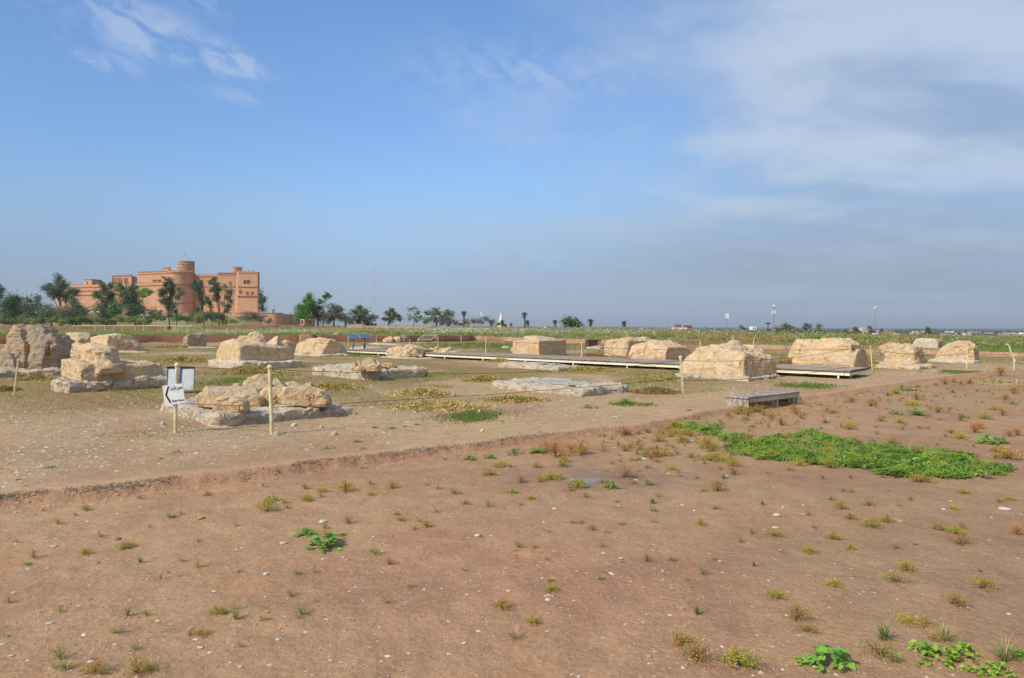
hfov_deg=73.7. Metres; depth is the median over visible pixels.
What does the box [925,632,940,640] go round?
weed
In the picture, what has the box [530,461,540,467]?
weed
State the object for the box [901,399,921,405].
weed
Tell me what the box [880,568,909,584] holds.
weed
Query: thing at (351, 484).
weed
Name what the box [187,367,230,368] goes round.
rope
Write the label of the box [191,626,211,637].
weed
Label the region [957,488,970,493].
weed
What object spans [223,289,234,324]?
tree
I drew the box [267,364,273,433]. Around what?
rope post
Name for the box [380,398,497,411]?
hay heap
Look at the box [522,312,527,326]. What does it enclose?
palm tree
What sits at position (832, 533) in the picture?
weed
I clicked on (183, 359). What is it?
grass
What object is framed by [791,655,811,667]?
leafy plant
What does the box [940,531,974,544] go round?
weed
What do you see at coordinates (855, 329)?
tree
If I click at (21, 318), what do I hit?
shrub
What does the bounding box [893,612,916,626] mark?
weed
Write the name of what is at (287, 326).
mud wall
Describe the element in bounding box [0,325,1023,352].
meadow grass
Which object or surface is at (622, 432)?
weed
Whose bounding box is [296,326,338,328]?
mud wall
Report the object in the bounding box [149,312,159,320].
shrub
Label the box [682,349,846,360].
rope
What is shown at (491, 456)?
leafy plant
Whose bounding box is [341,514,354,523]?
weed
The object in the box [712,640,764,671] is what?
weed
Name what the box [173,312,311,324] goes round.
terrace wall
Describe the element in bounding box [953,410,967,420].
grass tuft
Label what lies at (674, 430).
weed
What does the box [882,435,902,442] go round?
weed
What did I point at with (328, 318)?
tree
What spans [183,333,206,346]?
stone base
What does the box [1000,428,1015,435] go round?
weed
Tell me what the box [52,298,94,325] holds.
tree
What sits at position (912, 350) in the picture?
stone base
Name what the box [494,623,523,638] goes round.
grass tuft
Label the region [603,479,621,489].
leafy plant
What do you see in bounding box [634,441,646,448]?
weed
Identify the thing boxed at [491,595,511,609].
weed
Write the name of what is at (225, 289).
tree
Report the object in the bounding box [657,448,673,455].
weed
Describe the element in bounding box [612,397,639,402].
leafy plant
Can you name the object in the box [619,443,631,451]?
weed
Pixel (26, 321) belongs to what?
shrub
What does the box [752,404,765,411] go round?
weed
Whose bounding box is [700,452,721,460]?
weed
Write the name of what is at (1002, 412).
weed
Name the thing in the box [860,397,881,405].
weed
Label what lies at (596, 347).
plinth slab
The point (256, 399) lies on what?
loose rock
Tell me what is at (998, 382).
dry grass
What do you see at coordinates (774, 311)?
radio mast
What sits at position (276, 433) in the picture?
loose stone
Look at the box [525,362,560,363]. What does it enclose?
rain water
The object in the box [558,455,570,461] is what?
weed
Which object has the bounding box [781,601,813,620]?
weed
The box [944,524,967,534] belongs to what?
weed
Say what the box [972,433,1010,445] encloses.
leafy plant
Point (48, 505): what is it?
soil crumbs
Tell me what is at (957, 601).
weed
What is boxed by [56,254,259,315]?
castle
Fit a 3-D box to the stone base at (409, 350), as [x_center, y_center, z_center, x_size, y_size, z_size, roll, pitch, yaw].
[-4.992,0.692,34.590,4.167,0.877,2.363,1,1,33]
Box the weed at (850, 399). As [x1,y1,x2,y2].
[845,394,856,401]
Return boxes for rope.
[19,362,163,402]
[180,403,268,406]
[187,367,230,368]
[272,361,674,373]
[280,378,680,406]
[382,339,484,341]
[582,344,678,372]
[610,355,848,365]
[618,348,848,349]
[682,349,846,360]
[683,366,849,380]
[871,348,966,355]
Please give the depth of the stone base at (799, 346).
35.25 m
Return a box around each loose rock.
[195,392,203,406]
[202,386,263,407]
[213,396,249,413]
[242,393,264,405]
[243,374,273,387]
[259,387,283,405]
[272,378,286,386]
[280,385,331,406]
[285,381,301,386]
[304,382,313,386]
[352,362,357,369]
[354,366,365,370]
[361,357,376,366]
[366,364,381,371]
[381,363,395,367]
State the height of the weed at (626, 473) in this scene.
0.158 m
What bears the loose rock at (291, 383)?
on the plinth slab at (189, 409)
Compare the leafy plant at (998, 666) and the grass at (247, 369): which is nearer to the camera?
the leafy plant at (998, 666)
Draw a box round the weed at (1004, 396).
[1000,394,1011,399]
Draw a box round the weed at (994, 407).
[987,404,1005,410]
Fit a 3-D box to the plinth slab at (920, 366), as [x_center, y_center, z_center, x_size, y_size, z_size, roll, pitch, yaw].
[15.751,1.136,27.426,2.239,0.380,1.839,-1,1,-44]
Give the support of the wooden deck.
on the ground at (726, 615)
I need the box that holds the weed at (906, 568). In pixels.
[893,557,918,571]
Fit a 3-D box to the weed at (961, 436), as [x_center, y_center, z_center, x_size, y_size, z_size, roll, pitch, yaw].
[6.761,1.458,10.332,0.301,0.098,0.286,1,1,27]
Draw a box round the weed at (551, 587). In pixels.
[544,582,561,591]
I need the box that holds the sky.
[0,0,1023,327]
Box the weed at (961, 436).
[949,432,969,439]
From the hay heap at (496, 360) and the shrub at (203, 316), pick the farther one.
the shrub at (203, 316)
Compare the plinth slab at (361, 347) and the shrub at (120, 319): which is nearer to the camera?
the plinth slab at (361, 347)
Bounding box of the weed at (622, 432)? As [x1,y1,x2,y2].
[616,425,631,434]
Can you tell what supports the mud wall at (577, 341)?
on the ground at (726, 615)
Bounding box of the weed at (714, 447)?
[707,444,721,450]
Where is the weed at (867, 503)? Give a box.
[859,498,876,506]
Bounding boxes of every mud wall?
[0,334,298,343]
[1,325,170,329]
[200,325,277,328]
[240,324,304,327]
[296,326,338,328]
[299,334,315,342]
[316,335,472,341]
[347,325,377,328]
[378,326,432,328]
[432,327,524,329]
[477,336,522,340]
[557,338,607,343]
[679,342,719,345]
[746,344,878,351]
[923,350,1023,356]
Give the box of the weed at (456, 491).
[447,485,462,494]
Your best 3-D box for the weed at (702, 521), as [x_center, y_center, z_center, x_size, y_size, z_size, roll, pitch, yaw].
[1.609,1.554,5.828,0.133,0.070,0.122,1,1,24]
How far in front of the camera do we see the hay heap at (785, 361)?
29.77 m
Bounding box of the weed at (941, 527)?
[932,522,951,530]
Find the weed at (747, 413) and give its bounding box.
[744,408,752,415]
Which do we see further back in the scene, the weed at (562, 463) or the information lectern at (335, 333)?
the information lectern at (335, 333)
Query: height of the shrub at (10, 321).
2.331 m
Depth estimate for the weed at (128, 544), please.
5.17 m
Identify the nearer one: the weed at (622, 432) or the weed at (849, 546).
the weed at (849, 546)
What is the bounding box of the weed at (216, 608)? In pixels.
[206,605,228,615]
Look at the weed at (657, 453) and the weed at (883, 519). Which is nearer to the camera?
the weed at (883, 519)
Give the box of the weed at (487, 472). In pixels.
[480,467,501,474]
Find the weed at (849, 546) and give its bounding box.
[842,543,858,549]
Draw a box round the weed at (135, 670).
[121,655,161,677]
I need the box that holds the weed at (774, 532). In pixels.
[763,528,787,538]
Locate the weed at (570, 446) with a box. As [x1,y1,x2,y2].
[565,442,576,451]
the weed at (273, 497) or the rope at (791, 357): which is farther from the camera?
the rope at (791, 357)
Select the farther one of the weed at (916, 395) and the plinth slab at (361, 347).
the plinth slab at (361, 347)
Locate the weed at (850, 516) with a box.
[842,512,857,518]
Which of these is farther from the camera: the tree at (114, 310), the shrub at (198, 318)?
the tree at (114, 310)
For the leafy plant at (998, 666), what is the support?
on the ground at (726, 615)
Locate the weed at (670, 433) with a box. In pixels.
[664,432,675,436]
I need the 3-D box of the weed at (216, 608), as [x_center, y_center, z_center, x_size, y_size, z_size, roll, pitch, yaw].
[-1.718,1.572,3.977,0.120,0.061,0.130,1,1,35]
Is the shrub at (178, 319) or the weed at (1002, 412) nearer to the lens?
the weed at (1002, 412)
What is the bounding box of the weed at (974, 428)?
[965,422,985,432]
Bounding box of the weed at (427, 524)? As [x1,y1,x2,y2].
[421,519,433,527]
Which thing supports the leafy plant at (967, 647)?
on the ground at (726, 615)
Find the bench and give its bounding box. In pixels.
[726,390,799,411]
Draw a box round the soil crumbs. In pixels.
[1,405,754,513]
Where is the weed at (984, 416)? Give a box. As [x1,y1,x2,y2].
[976,412,996,418]
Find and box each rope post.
[13,359,19,395]
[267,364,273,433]
[679,356,683,392]
[848,345,851,378]
[869,345,872,369]
[1005,344,1015,368]
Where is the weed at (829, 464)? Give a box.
[818,457,843,467]
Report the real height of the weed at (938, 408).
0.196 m
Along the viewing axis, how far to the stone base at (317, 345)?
36.30 m
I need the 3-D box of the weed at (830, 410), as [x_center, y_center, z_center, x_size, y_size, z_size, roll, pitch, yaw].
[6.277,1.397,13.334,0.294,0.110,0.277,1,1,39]
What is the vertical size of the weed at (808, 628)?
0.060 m
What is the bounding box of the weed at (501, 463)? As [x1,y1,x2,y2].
[490,459,508,466]
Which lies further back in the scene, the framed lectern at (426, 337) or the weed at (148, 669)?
the framed lectern at (426, 337)
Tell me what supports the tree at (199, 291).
on the ground at (726, 615)
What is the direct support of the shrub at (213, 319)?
on the ground at (726, 615)
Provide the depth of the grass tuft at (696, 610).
3.98 m
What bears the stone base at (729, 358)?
on the plinth slab at (719, 377)
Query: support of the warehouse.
on the ground at (726, 615)
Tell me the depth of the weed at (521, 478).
7.32 m
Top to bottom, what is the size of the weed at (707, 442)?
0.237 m
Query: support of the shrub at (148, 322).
on the ground at (726, 615)
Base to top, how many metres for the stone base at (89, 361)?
1.026 m
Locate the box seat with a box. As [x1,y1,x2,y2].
[585,339,601,345]
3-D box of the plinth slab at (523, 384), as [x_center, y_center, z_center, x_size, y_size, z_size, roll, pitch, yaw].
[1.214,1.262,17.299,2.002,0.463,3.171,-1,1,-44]
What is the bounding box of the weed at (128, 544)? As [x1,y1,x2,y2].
[115,540,136,548]
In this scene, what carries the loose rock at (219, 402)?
on the plinth slab at (189, 409)
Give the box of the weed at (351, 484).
[332,479,357,491]
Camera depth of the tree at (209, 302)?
195.50 m
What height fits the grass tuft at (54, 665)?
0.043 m
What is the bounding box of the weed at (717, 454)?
[707,450,724,458]
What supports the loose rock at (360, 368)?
on the plinth slab at (339, 370)
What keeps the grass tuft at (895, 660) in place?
on the ground at (726, 615)
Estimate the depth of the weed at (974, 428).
10.87 m
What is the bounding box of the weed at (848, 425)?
[840,421,858,428]
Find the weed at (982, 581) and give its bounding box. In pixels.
[968,573,999,590]
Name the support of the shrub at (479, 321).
on the ground at (726, 615)
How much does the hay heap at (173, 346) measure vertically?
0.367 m
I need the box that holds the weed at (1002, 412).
[994,407,1009,414]
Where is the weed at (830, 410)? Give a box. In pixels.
[825,408,839,412]
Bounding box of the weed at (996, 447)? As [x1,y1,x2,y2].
[986,445,1009,451]
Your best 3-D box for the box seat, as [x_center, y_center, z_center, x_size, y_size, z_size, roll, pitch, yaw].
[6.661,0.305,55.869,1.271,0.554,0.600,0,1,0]
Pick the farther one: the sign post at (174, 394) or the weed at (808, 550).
the sign post at (174, 394)
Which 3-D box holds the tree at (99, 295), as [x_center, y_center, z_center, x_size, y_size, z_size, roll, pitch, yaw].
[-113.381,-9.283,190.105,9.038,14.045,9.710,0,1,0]
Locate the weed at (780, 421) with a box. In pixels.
[774,415,788,424]
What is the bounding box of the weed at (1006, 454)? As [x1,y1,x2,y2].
[988,445,1023,460]
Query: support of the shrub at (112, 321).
on the ground at (726, 615)
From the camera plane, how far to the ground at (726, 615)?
5.40 m
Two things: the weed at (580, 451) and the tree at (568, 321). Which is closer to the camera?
the weed at (580, 451)
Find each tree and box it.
[0,284,7,299]
[0,290,34,324]
[15,294,47,324]
[35,300,72,325]
[39,272,71,325]
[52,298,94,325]
[60,287,83,325]
[87,280,119,325]
[103,300,125,325]
[111,279,150,325]
[135,286,154,317]
[154,277,177,324]
[170,285,186,326]
[188,279,205,325]
[203,295,213,324]
[207,276,223,324]
[218,283,232,324]
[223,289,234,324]
[257,287,268,312]
[290,292,320,323]
[307,301,325,325]
[316,292,331,325]
[319,302,345,325]
[338,313,354,326]
[344,305,378,325]
[381,307,403,325]
[405,305,422,325]
[422,306,450,326]
[439,309,459,326]
[461,311,466,326]
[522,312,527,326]
[559,315,584,327]
[801,322,812,331]
[851,326,862,334]
[866,325,874,334]
[919,326,933,334]
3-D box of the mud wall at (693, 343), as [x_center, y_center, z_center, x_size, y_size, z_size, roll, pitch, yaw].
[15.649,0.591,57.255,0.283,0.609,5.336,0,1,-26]
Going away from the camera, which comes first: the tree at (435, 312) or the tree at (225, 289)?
the tree at (435, 312)
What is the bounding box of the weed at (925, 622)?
[911,613,941,627]
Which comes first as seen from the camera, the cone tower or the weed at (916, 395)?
the weed at (916, 395)
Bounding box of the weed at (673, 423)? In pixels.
[664,419,682,427]
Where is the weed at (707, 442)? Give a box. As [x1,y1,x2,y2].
[694,433,720,448]
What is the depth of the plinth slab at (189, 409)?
11.51 m
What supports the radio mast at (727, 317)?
on the ground at (726, 615)
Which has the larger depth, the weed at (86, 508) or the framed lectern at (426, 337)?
the framed lectern at (426, 337)
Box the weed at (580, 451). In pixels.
[566,439,592,455]
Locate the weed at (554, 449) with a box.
[543,440,569,456]
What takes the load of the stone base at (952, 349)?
on the ground at (726, 615)
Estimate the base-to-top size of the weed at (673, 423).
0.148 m
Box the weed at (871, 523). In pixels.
[858,517,885,528]
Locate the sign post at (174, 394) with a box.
[162,363,185,432]
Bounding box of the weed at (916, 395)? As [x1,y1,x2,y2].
[908,391,922,399]
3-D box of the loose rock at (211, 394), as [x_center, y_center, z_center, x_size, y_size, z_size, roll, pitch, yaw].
[-4.856,0.987,12.136,0.875,0.371,1.041,0,1,0]
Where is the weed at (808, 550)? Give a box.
[800,545,818,553]
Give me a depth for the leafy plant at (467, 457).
8.58 m
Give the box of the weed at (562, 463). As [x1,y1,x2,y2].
[553,458,571,466]
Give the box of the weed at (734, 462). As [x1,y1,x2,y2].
[723,458,744,465]
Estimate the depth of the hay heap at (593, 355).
35.88 m
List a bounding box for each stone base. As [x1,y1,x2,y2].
[0,324,75,368]
[60,342,163,381]
[66,332,92,343]
[90,333,148,352]
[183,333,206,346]
[216,331,295,360]
[295,337,348,354]
[383,336,401,342]
[385,344,456,357]
[510,335,565,355]
[604,337,651,355]
[628,340,690,359]
[678,340,776,377]
[787,339,814,357]
[792,338,868,366]
[879,342,926,364]
[913,338,942,347]
[935,340,978,359]
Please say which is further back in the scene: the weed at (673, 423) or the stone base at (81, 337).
the stone base at (81, 337)
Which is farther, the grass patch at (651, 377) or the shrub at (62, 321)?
the shrub at (62, 321)
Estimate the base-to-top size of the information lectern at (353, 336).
0.978 m
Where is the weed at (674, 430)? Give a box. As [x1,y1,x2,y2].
[670,427,682,432]
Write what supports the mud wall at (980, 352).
on the ground at (726, 615)
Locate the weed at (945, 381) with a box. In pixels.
[939,377,950,383]
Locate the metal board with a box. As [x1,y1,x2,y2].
[166,367,194,392]
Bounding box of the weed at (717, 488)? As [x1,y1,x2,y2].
[707,477,728,490]
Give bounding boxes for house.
[683,325,691,329]
[749,326,756,329]
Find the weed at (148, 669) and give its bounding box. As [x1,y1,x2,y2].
[139,662,158,673]
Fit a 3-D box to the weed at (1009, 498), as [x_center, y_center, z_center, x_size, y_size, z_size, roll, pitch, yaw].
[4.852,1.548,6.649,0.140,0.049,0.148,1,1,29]
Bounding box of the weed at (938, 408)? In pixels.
[928,404,943,411]
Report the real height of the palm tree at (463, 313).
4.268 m
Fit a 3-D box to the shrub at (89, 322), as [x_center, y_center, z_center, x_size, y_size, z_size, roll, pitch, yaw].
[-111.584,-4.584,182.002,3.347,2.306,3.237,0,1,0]
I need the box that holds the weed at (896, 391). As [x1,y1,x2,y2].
[888,388,904,393]
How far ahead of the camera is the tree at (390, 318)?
149.79 m
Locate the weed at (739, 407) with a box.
[730,403,748,412]
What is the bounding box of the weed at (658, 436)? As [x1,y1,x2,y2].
[650,432,666,441]
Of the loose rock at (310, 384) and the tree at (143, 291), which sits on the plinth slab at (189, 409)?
the loose rock at (310, 384)
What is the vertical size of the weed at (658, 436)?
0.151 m
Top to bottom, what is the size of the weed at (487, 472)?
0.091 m
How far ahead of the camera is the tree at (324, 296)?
169.82 m
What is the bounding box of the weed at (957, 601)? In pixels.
[943,588,974,609]
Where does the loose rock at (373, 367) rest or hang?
on the plinth slab at (339, 370)
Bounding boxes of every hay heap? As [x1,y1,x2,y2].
[0,384,24,391]
[11,374,59,380]
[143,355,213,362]
[144,344,205,347]
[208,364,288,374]
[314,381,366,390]
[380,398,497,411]
[381,386,459,397]
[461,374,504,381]
[478,393,550,402]
[482,358,523,362]
[552,366,626,373]
[577,353,608,356]
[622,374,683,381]
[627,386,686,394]
[776,358,791,363]
[869,359,880,364]
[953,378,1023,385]
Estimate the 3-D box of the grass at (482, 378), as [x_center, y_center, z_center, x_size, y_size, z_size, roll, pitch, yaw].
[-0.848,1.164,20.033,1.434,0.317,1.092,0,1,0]
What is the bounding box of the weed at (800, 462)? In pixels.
[792,458,806,465]
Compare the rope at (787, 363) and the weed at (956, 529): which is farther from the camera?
the rope at (787, 363)
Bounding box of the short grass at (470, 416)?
[0,334,1023,439]
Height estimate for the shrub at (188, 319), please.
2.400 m
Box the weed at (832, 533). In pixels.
[822,528,844,538]
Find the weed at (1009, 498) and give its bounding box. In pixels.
[1002,495,1018,500]
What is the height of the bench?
0.367 m
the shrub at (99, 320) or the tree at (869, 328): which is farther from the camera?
the tree at (869, 328)
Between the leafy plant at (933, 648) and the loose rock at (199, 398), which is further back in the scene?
the loose rock at (199, 398)
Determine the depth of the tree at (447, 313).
157.86 m
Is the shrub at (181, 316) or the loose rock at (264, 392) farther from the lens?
the shrub at (181, 316)
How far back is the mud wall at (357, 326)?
128.18 m
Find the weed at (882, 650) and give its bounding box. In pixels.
[857,636,904,659]
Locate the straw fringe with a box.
[0,399,783,503]
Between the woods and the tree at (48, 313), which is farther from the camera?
the woods
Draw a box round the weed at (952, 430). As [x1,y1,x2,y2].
[943,427,957,432]
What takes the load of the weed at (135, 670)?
on the ground at (726, 615)
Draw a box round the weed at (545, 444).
[536,438,556,450]
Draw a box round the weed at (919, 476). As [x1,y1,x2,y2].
[902,470,938,482]
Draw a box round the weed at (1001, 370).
[991,364,1009,374]
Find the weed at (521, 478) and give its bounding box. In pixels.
[514,474,525,482]
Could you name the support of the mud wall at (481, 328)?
on the ground at (726, 615)
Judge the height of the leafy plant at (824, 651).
0.109 m
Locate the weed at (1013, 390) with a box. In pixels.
[1003,385,1020,393]
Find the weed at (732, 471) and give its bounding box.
[724,465,743,474]
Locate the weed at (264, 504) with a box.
[255,496,278,511]
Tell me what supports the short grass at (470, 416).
on the ground at (726, 615)
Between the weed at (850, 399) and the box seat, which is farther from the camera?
the box seat
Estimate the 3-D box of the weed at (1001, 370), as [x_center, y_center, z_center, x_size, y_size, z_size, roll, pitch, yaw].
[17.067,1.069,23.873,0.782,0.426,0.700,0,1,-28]
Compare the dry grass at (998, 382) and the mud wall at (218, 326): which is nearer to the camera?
the dry grass at (998, 382)
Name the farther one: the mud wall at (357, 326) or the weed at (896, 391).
the mud wall at (357, 326)
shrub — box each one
[0,317,7,324]
[4,318,16,324]
[10,317,20,323]
[17,314,27,322]
[23,317,32,324]
[28,315,42,324]
[37,316,47,323]
[45,317,58,323]
[58,317,66,324]
[65,316,77,325]
[74,316,83,322]
[79,316,90,323]
[80,313,101,324]
[85,318,96,324]
[92,317,106,324]
[107,318,119,324]
[112,315,132,324]
[114,314,125,322]
[124,316,132,323]
[133,318,146,325]
[139,316,152,324]
[142,304,165,324]
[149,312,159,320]
[155,315,166,321]
[164,308,174,321]
[169,316,182,323]
[176,312,185,319]
[182,310,218,323]
[184,315,194,321]
[186,306,204,323]
[191,313,203,323]
[193,313,207,320]
[200,310,213,322]
[211,309,224,319]
[214,312,238,324]
[235,310,273,324]
[419,316,431,323]
[456,313,495,325]
[771,322,801,331]
[806,328,839,332]
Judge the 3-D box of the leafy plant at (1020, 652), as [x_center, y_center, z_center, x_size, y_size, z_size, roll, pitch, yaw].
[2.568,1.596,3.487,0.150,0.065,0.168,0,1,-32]
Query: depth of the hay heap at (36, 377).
19.49 m
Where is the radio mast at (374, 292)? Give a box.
[373,267,374,323]
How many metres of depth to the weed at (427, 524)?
5.67 m
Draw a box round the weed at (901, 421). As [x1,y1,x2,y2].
[891,418,906,422]
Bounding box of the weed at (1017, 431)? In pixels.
[1010,427,1023,434]
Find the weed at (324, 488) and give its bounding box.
[315,485,330,493]
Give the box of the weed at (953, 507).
[945,503,959,509]
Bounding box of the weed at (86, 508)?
[80,504,92,509]
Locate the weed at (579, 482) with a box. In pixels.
[563,477,592,489]
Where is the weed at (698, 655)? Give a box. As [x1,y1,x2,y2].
[676,636,716,665]
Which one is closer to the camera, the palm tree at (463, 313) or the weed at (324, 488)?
the weed at (324, 488)
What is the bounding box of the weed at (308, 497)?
[297,494,314,500]
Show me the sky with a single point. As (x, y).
(644, 163)
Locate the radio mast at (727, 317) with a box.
[725,314,728,329]
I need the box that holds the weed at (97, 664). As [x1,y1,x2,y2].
[75,655,113,674]
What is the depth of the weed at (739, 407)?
13.23 m
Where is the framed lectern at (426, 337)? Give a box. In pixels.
[417,335,436,342]
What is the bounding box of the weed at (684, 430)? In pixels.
[678,426,697,434]
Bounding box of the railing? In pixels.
[77,325,191,330]
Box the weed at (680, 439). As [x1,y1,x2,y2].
[673,433,687,441]
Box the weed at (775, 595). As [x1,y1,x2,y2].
[766,588,787,599]
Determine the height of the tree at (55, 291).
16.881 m
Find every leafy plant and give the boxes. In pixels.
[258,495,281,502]
[292,527,313,537]
[306,531,342,551]
[461,454,474,460]
[484,452,496,459]
[505,448,524,454]
[528,445,547,452]
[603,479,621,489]
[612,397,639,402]
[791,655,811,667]
[802,644,857,671]
[894,385,916,390]
[901,406,932,414]
[907,639,974,669]
[914,640,944,656]
[944,640,982,663]
[959,664,991,677]
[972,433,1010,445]
[984,659,1017,677]
[995,647,1023,662]
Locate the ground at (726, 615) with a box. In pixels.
[0,315,1023,677]
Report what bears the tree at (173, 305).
on the ground at (726, 615)
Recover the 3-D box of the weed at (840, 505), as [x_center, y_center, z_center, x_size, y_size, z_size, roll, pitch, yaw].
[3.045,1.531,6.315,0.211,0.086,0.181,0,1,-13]
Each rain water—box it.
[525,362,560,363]
[530,379,594,384]
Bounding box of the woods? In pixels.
[315,324,1023,336]
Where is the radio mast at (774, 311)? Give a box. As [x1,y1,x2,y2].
[772,305,775,326]
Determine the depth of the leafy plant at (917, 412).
13.03 m
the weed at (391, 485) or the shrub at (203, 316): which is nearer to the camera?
the weed at (391, 485)
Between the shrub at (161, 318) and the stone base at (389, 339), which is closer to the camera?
the stone base at (389, 339)
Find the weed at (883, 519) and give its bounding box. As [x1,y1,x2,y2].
[877,513,896,521]
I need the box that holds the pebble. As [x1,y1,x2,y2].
[997,507,1011,510]
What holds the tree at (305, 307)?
on the ground at (726, 615)
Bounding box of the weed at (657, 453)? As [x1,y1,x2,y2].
[654,448,663,457]
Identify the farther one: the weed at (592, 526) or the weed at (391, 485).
the weed at (391, 485)
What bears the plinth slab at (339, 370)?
on the ground at (726, 615)
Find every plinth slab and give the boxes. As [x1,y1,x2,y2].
[0,367,60,377]
[51,374,165,392]
[160,397,355,427]
[208,359,301,368]
[294,353,348,356]
[312,363,428,380]
[349,346,386,348]
[369,343,406,344]
[382,356,458,358]
[492,377,628,396]
[498,361,584,370]
[587,346,603,348]
[675,372,780,380]
[873,363,936,369]
[928,358,980,362]
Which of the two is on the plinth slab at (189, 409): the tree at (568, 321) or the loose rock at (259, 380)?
the loose rock at (259, 380)
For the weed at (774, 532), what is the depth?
5.51 m
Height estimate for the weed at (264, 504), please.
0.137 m
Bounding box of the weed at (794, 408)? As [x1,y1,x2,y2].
[787,403,801,411]
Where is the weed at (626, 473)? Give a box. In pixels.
[613,464,639,477]
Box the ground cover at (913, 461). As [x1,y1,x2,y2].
[674,421,1016,478]
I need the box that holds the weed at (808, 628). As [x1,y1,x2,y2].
[794,620,822,633]
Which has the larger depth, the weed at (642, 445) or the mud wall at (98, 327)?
the mud wall at (98, 327)
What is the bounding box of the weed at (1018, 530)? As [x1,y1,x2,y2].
[1005,523,1023,534]
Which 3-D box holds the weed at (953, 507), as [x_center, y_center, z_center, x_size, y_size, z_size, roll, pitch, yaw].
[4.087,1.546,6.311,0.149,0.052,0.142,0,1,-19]
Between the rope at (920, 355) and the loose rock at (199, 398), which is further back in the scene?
the rope at (920, 355)
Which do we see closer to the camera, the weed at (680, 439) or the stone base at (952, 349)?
the weed at (680, 439)
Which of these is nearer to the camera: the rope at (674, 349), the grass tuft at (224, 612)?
the grass tuft at (224, 612)
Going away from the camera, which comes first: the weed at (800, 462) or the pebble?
the pebble
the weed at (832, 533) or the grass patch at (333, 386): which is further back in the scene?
the grass patch at (333, 386)
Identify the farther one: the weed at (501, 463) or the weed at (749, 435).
the weed at (749, 435)
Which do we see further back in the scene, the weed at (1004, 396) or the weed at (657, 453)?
the weed at (1004, 396)
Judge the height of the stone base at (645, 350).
1.122 m
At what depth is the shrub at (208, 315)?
179.00 m
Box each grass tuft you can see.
[46,658,66,669]
[50,654,78,671]
[161,510,179,517]
[221,606,228,614]
[228,607,240,619]
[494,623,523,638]
[642,477,656,485]
[690,603,702,614]
[868,619,897,640]
[881,647,908,664]
[921,615,970,643]
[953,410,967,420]
[982,470,997,478]
[982,632,1022,661]
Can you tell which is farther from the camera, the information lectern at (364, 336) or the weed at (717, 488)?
the information lectern at (364, 336)
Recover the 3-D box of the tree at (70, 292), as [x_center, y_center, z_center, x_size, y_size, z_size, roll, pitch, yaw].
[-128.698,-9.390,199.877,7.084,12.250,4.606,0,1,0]
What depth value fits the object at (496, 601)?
4.09 m
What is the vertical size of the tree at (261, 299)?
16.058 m
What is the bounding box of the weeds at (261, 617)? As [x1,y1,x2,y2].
[1,375,1023,659]
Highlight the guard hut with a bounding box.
[299,319,315,326]
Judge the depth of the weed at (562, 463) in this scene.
8.19 m
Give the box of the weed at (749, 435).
[737,431,758,438]
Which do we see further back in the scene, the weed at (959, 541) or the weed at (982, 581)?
the weed at (959, 541)
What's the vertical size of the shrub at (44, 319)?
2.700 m
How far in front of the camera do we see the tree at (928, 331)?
149.78 m
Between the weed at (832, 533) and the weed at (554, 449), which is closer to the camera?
the weed at (832, 533)
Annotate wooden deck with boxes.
[346,348,868,378]
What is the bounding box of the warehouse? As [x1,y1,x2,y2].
[970,333,997,336]
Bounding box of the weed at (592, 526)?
[587,524,597,529]
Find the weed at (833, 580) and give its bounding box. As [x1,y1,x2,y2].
[822,577,843,587]
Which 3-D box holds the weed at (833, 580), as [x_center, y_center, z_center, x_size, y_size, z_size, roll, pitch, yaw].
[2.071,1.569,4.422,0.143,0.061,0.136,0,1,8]
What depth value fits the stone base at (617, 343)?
37.06 m
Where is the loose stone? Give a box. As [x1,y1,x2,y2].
[273,431,279,435]
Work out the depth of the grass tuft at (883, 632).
3.65 m
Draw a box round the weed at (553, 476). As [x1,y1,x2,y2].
[537,469,564,480]
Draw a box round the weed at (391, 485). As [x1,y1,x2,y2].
[385,480,399,489]
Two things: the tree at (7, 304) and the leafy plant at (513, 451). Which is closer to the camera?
the leafy plant at (513, 451)
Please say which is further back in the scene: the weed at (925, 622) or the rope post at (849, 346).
the rope post at (849, 346)
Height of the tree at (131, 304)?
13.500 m
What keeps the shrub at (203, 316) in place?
on the ground at (726, 615)
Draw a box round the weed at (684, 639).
[663,628,699,644]
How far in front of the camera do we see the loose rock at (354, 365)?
20.45 m
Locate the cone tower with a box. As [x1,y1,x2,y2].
[499,311,503,326]
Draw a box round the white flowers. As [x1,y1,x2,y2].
[169,326,841,336]
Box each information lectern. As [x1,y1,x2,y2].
[330,331,339,339]
[347,334,360,348]
[358,333,370,350]
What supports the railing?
on the ground at (726, 615)
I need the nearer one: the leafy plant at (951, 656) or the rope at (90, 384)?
the leafy plant at (951, 656)
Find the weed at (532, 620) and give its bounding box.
[524,614,544,625]
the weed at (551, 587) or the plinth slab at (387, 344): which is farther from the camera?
the plinth slab at (387, 344)
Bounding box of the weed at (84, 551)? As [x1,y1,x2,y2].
[77,547,93,554]
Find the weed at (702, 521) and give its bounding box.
[694,518,707,524]
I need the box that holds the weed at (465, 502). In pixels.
[459,498,471,504]
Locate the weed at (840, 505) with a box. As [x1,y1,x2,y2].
[832,500,851,509]
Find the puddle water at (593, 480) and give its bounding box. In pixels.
[565,477,607,485]
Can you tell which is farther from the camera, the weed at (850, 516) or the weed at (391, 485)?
the weed at (391, 485)

